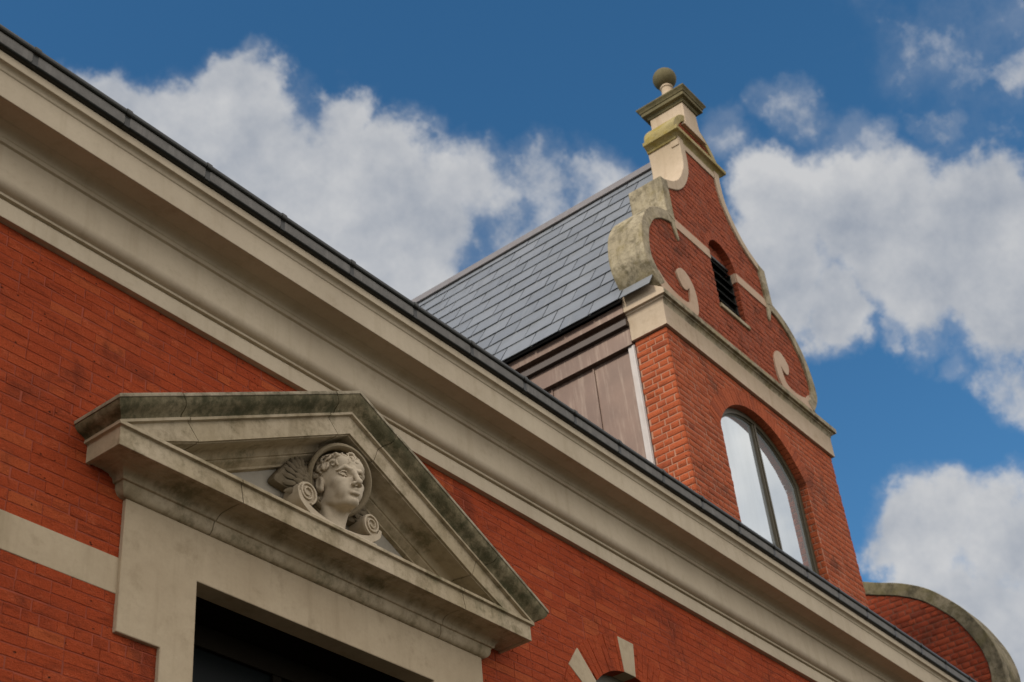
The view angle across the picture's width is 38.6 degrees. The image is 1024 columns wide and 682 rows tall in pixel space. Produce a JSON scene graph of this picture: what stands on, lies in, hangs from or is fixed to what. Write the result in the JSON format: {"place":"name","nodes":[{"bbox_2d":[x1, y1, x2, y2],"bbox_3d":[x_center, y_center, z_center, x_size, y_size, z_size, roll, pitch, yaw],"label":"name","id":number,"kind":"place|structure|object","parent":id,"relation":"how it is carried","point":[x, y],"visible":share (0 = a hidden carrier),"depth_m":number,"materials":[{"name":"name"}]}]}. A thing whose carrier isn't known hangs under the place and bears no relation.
{"place":"outdoors","nodes":[
{"label":"outdoors","id":0,"kind":"place"},
{"bbox_2d":[0,0,1023,681],"label":"sky","id":1,"kind":"structure","parent":0,"point":[870,153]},
{"bbox_3d":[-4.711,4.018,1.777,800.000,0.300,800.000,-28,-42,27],"label":"ground","id":2,"kind":"structure","parent":0,"visible":0},
{"bbox_2d":[0,50,957,681],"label":"brick building","id":3,"kind":"structure","parent":2,"relation":"on","point":[128,264],"depth_m":10.38,"materials":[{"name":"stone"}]},
{"bbox_2d":[74,391,548,681],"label":"pediment window","id":4,"kind":"structure","parent":3,"relation":"attached to","point":[233,566],"depth_m":9.66,"materials":[{"name":"stone"}]},
{"bbox_2d":[194,596,404,681],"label":"window frame","id":5,"kind":"structure","parent":4,"relation":"in","point":[220,631],"depth_m":9.70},
{"bbox_2d":[268,443,381,544],"bbox_3d":[-1.247,1.066,10.187,0.526,0.750,1.005,-28,-42,27],"label":"bust","id":6,"kind":"object","parent":4,"relation":"on","point":[331,482],"visible":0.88,"depth_m":10.13,"materials":[{"name":"stone"}]},
{"bbox_2d":[0,24,976,681],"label":"gutter","id":7,"kind":"object","parent":3,"relation":"attached to","point":[62,78],"visible":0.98,"depth_m":11.40,"materials":[{"name":"paint"}]},
{"bbox_2d":[568,636,635,681],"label":"arched window","id":8,"kind":"structure","parent":3,"relation":"attached to","point":[579,667],"depth_m":12.69,"materials":[{"name":"stone"}]},
{"bbox_2d":[411,83,868,607],"bbox_3d":[0.450,1.129,20.232,6.574,8.325,4.425,-28,-42,27],"label":"gabled dormer","id":9,"kind":"object","parent":3,"relation":"on","point":[636,311],"visible":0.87,"depth_m":18.23,"materials":[{"name":"brick"}]},
{"bbox_2d":[653,67,675,94],"bbox_3d":[2.275,-3.726,21.563,0.352,0.726,0.352,-28,-42,27],"label":"ball finial","id":10,"kind":"object","parent":9,"relation":"on","point":[664,80],"visible":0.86,"depth_m":21.53,"materials":[{"name":"stone"}]},
{"bbox_2d":[721,408,819,575],"bbox_3d":[2.916,2.048,17.346,0.330,2.800,2.100,-28,-42,27],"label":"window","id":11,"kind":"structure","parent":9,"relation":"in","point":[768,496],"depth_m":17.61,"materials":[{"name":"glass"}]},
{"bbox_2d":[863,582,1020,681],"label":"end gable","id":12,"kind":"structure","parent":3,"relation":"on","point":[959,638],"depth_m":22.04,"materials":[{"name":"brick"}]}
]}

